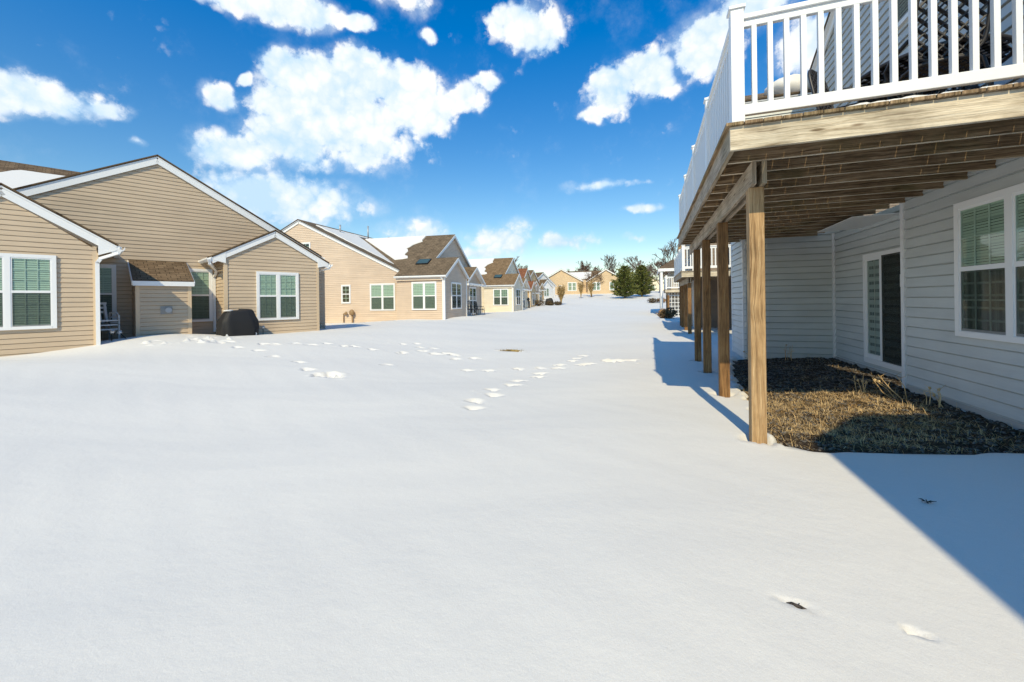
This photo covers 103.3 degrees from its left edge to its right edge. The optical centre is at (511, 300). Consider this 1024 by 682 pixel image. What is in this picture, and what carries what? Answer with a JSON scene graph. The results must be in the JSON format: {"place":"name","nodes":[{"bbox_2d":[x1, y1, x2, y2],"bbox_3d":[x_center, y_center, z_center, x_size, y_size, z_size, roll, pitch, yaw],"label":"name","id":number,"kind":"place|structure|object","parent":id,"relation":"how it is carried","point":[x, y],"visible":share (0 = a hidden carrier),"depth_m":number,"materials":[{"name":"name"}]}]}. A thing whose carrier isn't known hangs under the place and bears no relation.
{"place":"outdoors","nodes":[
{"label":"outdoors","id":0,"kind":"place"},
{"bbox_2d":[0,0,828,281],"label":"sky","id":1,"kind":"structure","parent":0,"point":[553,135],"materials":[{"name":"blue"}]},
{"bbox_2d":[0,291,1023,681],"bbox_3d":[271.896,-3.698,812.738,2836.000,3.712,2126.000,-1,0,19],"label":"snow ground","id":2,"kind":"structure","parent":0,"point":[584,487],"depth_m":2.74,"materials":[{"name":"white snow"}]},
{"bbox_2d":[100,302,119,339],"bbox_3d":[-11.246,0.592,11.076,0.640,1.062,0.584,-1,0,23],"label":"lawn chair stack","id":3,"kind":"object","parent":2,"relation":"on","point":[107,320],"visible":0.52,"depth_m":11.26,"materials":[{"name":"white plastic"}]},
{"bbox_2d":[0,154,332,356],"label":"tan house","id":4,"kind":"structure","parent":2,"relation":"on","point":[157,244],"depth_m":11.95,"materials":[{"name":"beige plastic"}]},
{"bbox_2d":[0,253,56,330],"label":"window","id":5,"kind":"structure","parent":4,"relation":"in","point":[28,282],"depth_m":9.17,"materials":[{"name":"white plastic"}]},
{"bbox_2d":[99,264,116,323],"bbox_3d":[-11.760,-0.177,11.536,0.060,1.700,0.720,-1,0,43],"label":"window","id":6,"kind":"structure","parent":4,"relation":"in","point":[108,294],"depth_m":11.68,"materials":[{"name":"white plastic"}]},
{"bbox_2d":[189,268,212,321],"bbox_3d":[-10.186,-0.158,13.230,0.060,1.720,0.680,-1,0,43],"label":"window","id":7,"kind":"structure","parent":4,"relation":"in","point":[202,292],"depth_m":13.28,"materials":[{"name":"white plastic"}]},
{"bbox_2d":[256,271,298,320],"bbox_3d":[-7.981,-0.141,13.838,0.060,1.630,1.300,-1,0,43],"label":"window","id":8,"kind":"structure","parent":4,"relation":"in","point":[277,293],"depth_m":13.80,"materials":[{"name":"white plastic"}]},
{"bbox_2d":[216,309,258,335],"bbox_3d":[-8.473,0.693,12.537,0.647,0.845,1.073,-1,0,37],"label":"covered grill","id":9,"kind":"object","parent":2,"relation":"on","point":[241,322],"visible":0.99,"depth_m":12.30,"materials":[{"name":"black fabric"}]},
{"bbox_2d":[281,219,486,322],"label":"peach house","id":10,"kind":"structure","parent":2,"relation":"on","point":[370,279],"depth_m":25.11,"materials":[{"name":"beige plastic"}]},
{"bbox_2d":[302,242,310,248],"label":"window","id":11,"kind":"structure","parent":10,"relation":"in","point":[308,244],"depth_m":25.82,"materials":[{"name":"white plastic"}]},
{"bbox_2d":[341,285,350,303],"bbox_3d":[-10.309,-0.371,25.176,0.660,1.170,0.060,-1,0,14],"label":"window","id":12,"kind":"structure","parent":10,"relation":"in","point":[345,289],"depth_m":25.19,"materials":[{"name":"white plastic"}]},
{"bbox_2d":[370,283,395,310],"bbox_3d":[-7.852,-0.188,24.576,1.700,1.640,0.060,-1,0,14],"label":"window","id":13,"kind":"structure","parent":10,"relation":"in","point":[382,296],"depth_m":24.55,"materials":[{"name":"white plastic"}]},
{"bbox_2d":[411,281,436,309],"bbox_3d":[-5.045,-0.244,23.266,1.550,1.620,0.060,-1,0,14],"label":"window","id":14,"kind":"structure","parent":10,"relation":"in","point":[424,294],"depth_m":23.25,"materials":[{"name":"white plastic"}]},
{"bbox_2d":[451,282,461,308],"bbox_3d":[-3.385,-0.266,24.693,0.060,1.620,1.600,-1,0,14],"label":"window","id":15,"kind":"structure","parent":10,"relation":"in","point":[456,293],"depth_m":24.64,"materials":[{"name":"white plastic"}]},
{"bbox_2d":[469,287,475,314],"bbox_3d":[-2.901,0.038,29.979,0.060,2.000,1.500,-1,0,14],"label":"door","id":16,"kind":"structure","parent":10,"relation":"in","point":[472,290],"depth_m":29.91,"materials":[{"name":"white glass"}]},
{"bbox_2d":[467,301,476,315],"bbox_3d":[-2.885,0.574,28.445,0.665,1.027,0.597,-1,0,29],"label":"porch chair","id":17,"kind":"object","parent":2,"relation":"on","point":[468,303],"visible":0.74,"depth_m":28.52,"materials":[{"name":"grey metal"}]},
{"bbox_2d":[475,301,484,314],"bbox_3d":[-2.412,0.611,30.373,0.665,1.027,0.597,-1,0,9],"label":"porch chair","id":18,"kind":"object","parent":2,"relation":"on","point":[482,309],"visible":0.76,"depth_m":30.28,"materials":[{"name":"grey metal"}]},
{"bbox_2d":[468,258,530,311],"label":"cream house","id":19,"kind":"structure","parent":2,"relation":"on","point":[507,288],"depth_m":40.48,"materials":[{"name":"beige plastic"}]},
{"bbox_2d":[493,289,508,304],"bbox_3d":[-1.090,-0.296,39.312,1.550,1.620,0.060,-1,0,16],"label":"window","id":20,"kind":"structure","parent":19,"relation":"in","point":[500,296],"depth_m":39.30,"materials":[{"name":"white plastic"}]},
{"bbox_2d":[516,289,520,304],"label":"window","id":21,"kind":"structure","parent":19,"relation":"in","point":[517,290],"depth_m":40.65,"materials":[{"name":"white plastic"}]},
{"bbox_2d":[523,291,524,308],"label":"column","id":22,"kind":"structure","parent":19,"relation":"in","point":[523,291],"depth_m":46.26,"materials":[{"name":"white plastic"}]},
{"bbox_2d":[498,348,529,351],"bbox_3d":[0.066,1.536,12.182,1.345,0.156,0.409,-1,0,19],"label":"grass patch","id":23,"kind":"object","parent":2,"relation":"on","point":[513,350],"visible":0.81,"depth_m":12.12,"materials":[{"name":"beige plant"}]},
{"bbox_2d":[518,268,539,306],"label":"golden house","id":24,"kind":"structure","parent":2,"relation":"on","point":[533,286],"depth_m":54.66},
{"bbox_2d":[532,293,534,304],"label":"window","id":25,"kind":"structure","parent":24,"relation":"in","point":[533,294],"depth_m":53.35,"materials":[{"name":"white plastic"}]},
{"bbox_2d":[529,270,545,300],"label":"tan house","id":26,"kind":"structure","parent":2,"relation":"on","point":[541,287],"depth_m":70.58,"materials":[{"name":"beige plastic"}]},
{"bbox_2d":[535,299,545,305],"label":"bush","id":27,"kind":"object","parent":2,"relation":"on","point":[538,302],"visible":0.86,"depth_m":54.87,"materials":[{"name":"brown plant"}]},
{"bbox_2d":[535,272,556,298],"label":"white house","id":28,"kind":"structure","parent":2,"relation":"on","point":[547,282],"depth_m":79.92,"materials":[{"name":"white plastic"}]},
{"bbox_2d":[544,288,548,296],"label":"window","id":29,"kind":"structure","parent":28,"relation":"in","point":[546,293],"depth_m":78.86,"materials":[{"name":"white plastic"}]},
{"bbox_2d":[546,300,553,304],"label":"bush","id":30,"kind":"object","parent":2,"relation":"on","point":[548,302],"visible":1,"depth_m":57.62,"materials":[{"name":"brown plant"}]},
{"bbox_2d":[557,284,565,304],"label":"golden shrub","id":31,"kind":"object","parent":2,"relation":"on","point":[561,292],"visible":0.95,"depth_m":59.80,"materials":[{"name":"brown plant"}]},
{"bbox_2d":[567,261,588,270],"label":"bare tree","id":32,"kind":"object","parent":2,"relation":"on","point":[582,264],"visible":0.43,"depth_m":110.82,"materials":[{"name":"brown plant"}]},
{"bbox_2d":[578,281,583,295],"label":"golden shrub","id":33,"kind":"object","parent":2,"relation":"on","point":[580,286],"visible":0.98,"depth_m":74.69,"materials":[{"name":"brown plant"}]},
{"bbox_2d":[548,269,618,294],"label":"sand house","id":34,"kind":"structure","parent":2,"relation":"on","point":[571,280],"depth_m":89.37,"materials":[{"name":"beige plastic"}]},
{"bbox_2d":[568,282,576,290],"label":"window","id":35,"kind":"structure","parent":34,"relation":"in","point":[571,285],"depth_m":89.33,"materials":[{"name":"white plastic"}]},
{"bbox_2d":[592,282,599,289],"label":"window","id":36,"kind":"structure","parent":34,"relation":"in","point":[597,287],"depth_m":87.22,"materials":[{"name":"white plastic"}]},
{"bbox_2d":[577,261,601,270],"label":"bare tree","id":37,"kind":"object","parent":2,"relation":"on","point":[588,266],"visible":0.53,"depth_m":111.94,"materials":[{"name":"brown plant"}]},
{"bbox_2d":[587,280,595,294],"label":"golden shrub","id":38,"kind":"object","parent":2,"relation":"on","point":[590,285],"visible":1,"depth_m":76.65,"materials":[{"name":"brown plant"}]},
{"bbox_2d":[582,267,604,296],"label":"leafy winter tree","id":39,"kind":"object","parent":2,"relation":"on","point":[598,277],"visible":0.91,"depth_m":78.79,"materials":[{"name":"brown plant"}]},
{"bbox_2d":[590,254,618,270],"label":"bare tree","id":40,"kind":"object","parent":2,"relation":"on","point":[610,266],"visible":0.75,"depth_m":108.36,"materials":[{"name":"grey plant"}]},
{"bbox_2d":[610,265,640,297],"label":"evergreen tree","id":41,"kind":"object","parent":2,"relation":"on","point":[622,283],"visible":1,"depth_m":69.47,"materials":[{"name":"green plant"}]},
{"bbox_2d":[620,255,654,273],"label":"bare tree","id":42,"kind":"object","parent":2,"relation":"on","point":[636,260],"visible":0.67,"depth_m":108.99,"materials":[{"name":"grey plant"}]},
{"bbox_2d":[630,264,658,296],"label":"evergreen tree","id":43,"kind":"object","parent":2,"relation":"on","point":[641,276],"visible":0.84,"depth_m":73.08,"materials":[{"name":"green plant"}]},
{"bbox_2d":[628,278,663,291],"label":"cottage","id":44,"kind":"structure","parent":2,"relation":"on","point":[657,286],"depth_m":111.58,"materials":[{"name":"beige"}]},
{"bbox_2d":[644,266,657,282],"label":"bare tree","id":45,"kind":"object","parent":2,"relation":"on","point":[651,270],"visible":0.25,"depth_m":105.74,"materials":[{"name":"grey plant"}]},
{"bbox_2d":[646,298,658,302],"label":"bush","id":46,"kind":"object","parent":2,"relation":"on","point":[650,300],"visible":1,"depth_m":58.37,"materials":[{"name":"brown plant"}]},
{"bbox_2d":[646,258,668,292],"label":"bare tree","id":47,"kind":"object","parent":2,"relation":"on","point":[665,272],"visible":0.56,"depth_m":82.58,"materials":[{"name":"brown plant"}]},
{"bbox_2d":[655,309,667,317],"bbox_3d":[11.285,0.996,30.142,1.077,0.846,1.171,-1,0,-22],"label":"bush","id":48,"kind":"object","parent":2,"relation":"on","point":[659,314],"visible":0.45,"depth_m":30.08,"materials":[{"name":"orange plant"}]},
{"bbox_2d":[646,239,677,277],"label":"bare tree","id":49,"kind":"object","parent":2,"relation":"on","point":[665,251],"visible":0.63,"depth_m":80.25,"materials":[{"name":"grey plant"}]},
{"bbox_2d":[660,307,676,318],"bbox_3d":[11.415,0.962,29.509,1.221,0.961,1.180,-1,0,19],"label":"bush","id":50,"kind":"object","parent":2,"relation":"on","point":[668,313],"visible":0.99,"depth_m":29.34,"materials":[{"name":"green plant"}]},
{"bbox_2d":[663,276,678,309],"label":"porch house deck","id":51,"kind":"structure","parent":2,"relation":"on","point":[667,290],"depth_m":33.71,"materials":[{"name":"white wood"}]},
{"bbox_2d":[657,246,685,314],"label":"porch house","id":52,"kind":"structure","parent":2,"relation":"on","point":[668,266],"depth_m":35.84,"materials":[{"name":"wood"}]},
{"bbox_2d":[668,293,679,315],"bbox_3d":[13.592,0.372,33.815,1.040,1.900,0.055,-1,0,19],"label":"garden trellis","id":53,"kind":"object","parent":2,"relation":"on","point":[671,302],"visible":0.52,"depth_m":33.80,"materials":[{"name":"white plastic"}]},
{"bbox_2d":[673,244,730,333],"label":"brown house deck","id":54,"kind":"structure","parent":2,"relation":"on","point":[683,278],"depth_m":17.21,"materials":[{"name":"brown wood"}]},
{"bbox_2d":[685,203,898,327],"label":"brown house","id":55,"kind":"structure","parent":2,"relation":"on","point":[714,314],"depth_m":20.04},
{"bbox_2d":[677,0,1023,443],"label":"wooden deck","id":56,"kind":"structure","parent":2,"relation":"on","point":[755,183],"depth_m":3.95,"materials":[{"name":"brown wood"}]},
{"bbox_2d":[807,69,886,110],"bbox_3d":[3.878,-2.227,4.680,0.612,1.117,0.656,-1,0,-32],"label":"patio chair","id":57,"kind":"object","parent":56,"relation":"on","point":[812,76],"visible":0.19,"depth_m":4.80,"materials":[{"name":"grey metal"}]},
{"bbox_2d":[851,33,1011,101],"bbox_3d":[4.351,-2.035,4.262,1.243,0.748,1.243,-1,0,19],"label":"patio table","id":58,"kind":"object","parent":56,"relation":"on","point":[903,59],"visible":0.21,"depth_m":4.02,"materials":[{"name":"grey metal"}]},
{"bbox_2d":[883,0,993,99],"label":"patio chair","id":59,"kind":"object","parent":56,"relation":"on","point":[923,66],"visible":0.35,"depth_m":3.55,"materials":[{"name":"grey metal"}]},
{"bbox_2d":[928,84,984,94],"bbox_3d":[5.043,-2.242,4.745,0.656,1.117,0.612,-1,0,-20],"label":"patio chair","id":60,"kind":"object","parent":56,"relation":"on","point":[974,86],"visible":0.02,"depth_m":4.46,"materials":[{"name":"grey metal"}]},
{"bbox_2d":[731,0,1023,429],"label":"grey house","id":61,"kind":"structure","parent":2,"relation":"on","point":[926,289],"depth_m":5.85,"materials":[{"name":"grey plastic"}]},
{"bbox_2d":[863,248,901,371],"bbox_3d":[6.477,0.156,6.900,0.080,2.040,1.910,-1,0,19],"label":"sliding door","id":62,"kind":"structure","parent":61,"relation":"in","point":[878,359],"depth_m":7.24,"materials":[{"name":"white plastic"}]},
{"bbox_2d":[897,0,922,29],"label":"window","id":63,"kind":"structure","parent":61,"relation":"in","point":[903,15],"depth_m":5.99,"materials":[{"name":"white plastic"}]},
{"bbox_2d":[953,183,1023,343],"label":"window","id":64,"kind":"structure","parent":61,"relation":"in","point":[1011,331],"depth_m":4.49,"materials":[{"name":"white plastic"}]},
{"bbox_2d":[732,357,1023,454],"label":"grass","id":65,"kind":"structure","parent":2,"relation":"on","point":[797,434],"depth_m":5.03,"materials":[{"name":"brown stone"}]},
{"bbox_2d":[850,374,867,392],"bbox_3d":[5.190,1.253,6.018,0.135,0.325,0.373,-1,0,-8],"label":"dead weed","id":66,"kind":"object","parent":65,"relation":"on","point":[862,382],"visible":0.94,"depth_m":6.01,"materials":[{"name":"plant"}]},
{"bbox_2d":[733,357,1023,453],"bbox_3d":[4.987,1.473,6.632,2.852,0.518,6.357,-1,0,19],"label":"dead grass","id":67,"kind":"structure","parent":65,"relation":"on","point":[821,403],"depth_m":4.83,"materials":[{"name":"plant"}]},
{"bbox_2d":[872,372,907,400],"bbox_3d":[5.195,1.173,5.583,0.364,0.412,0.226,-1,0,42],"label":"dead weed","id":68,"kind":"object","parent":65,"relation":"on","point":[879,381],"visible":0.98,"depth_m":5.58,"materials":[{"name":"plant"}]},
{"bbox_2d":[917,384,943,407],"bbox_3d":[5.353,1.223,5.153,0.352,0.288,0.239,-1,0,-26],"label":"dead weed","id":69,"kind":"object","parent":65,"relation":"on","point":[934,395],"visible":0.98,"depth_m":5.15,"materials":[{"name":"plant"}]},
{"bbox_2d":[786,602,805,608],"bbox_3d":[1.357,1.451,1.924,0.091,0.019,0.023,-1,0,36],"label":"bark piece","id":70,"kind":"object","parent":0,"point":[797,605],"visible":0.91,"depth_m":1.92,"materials":[{"name":"brown wood"}]}
]}

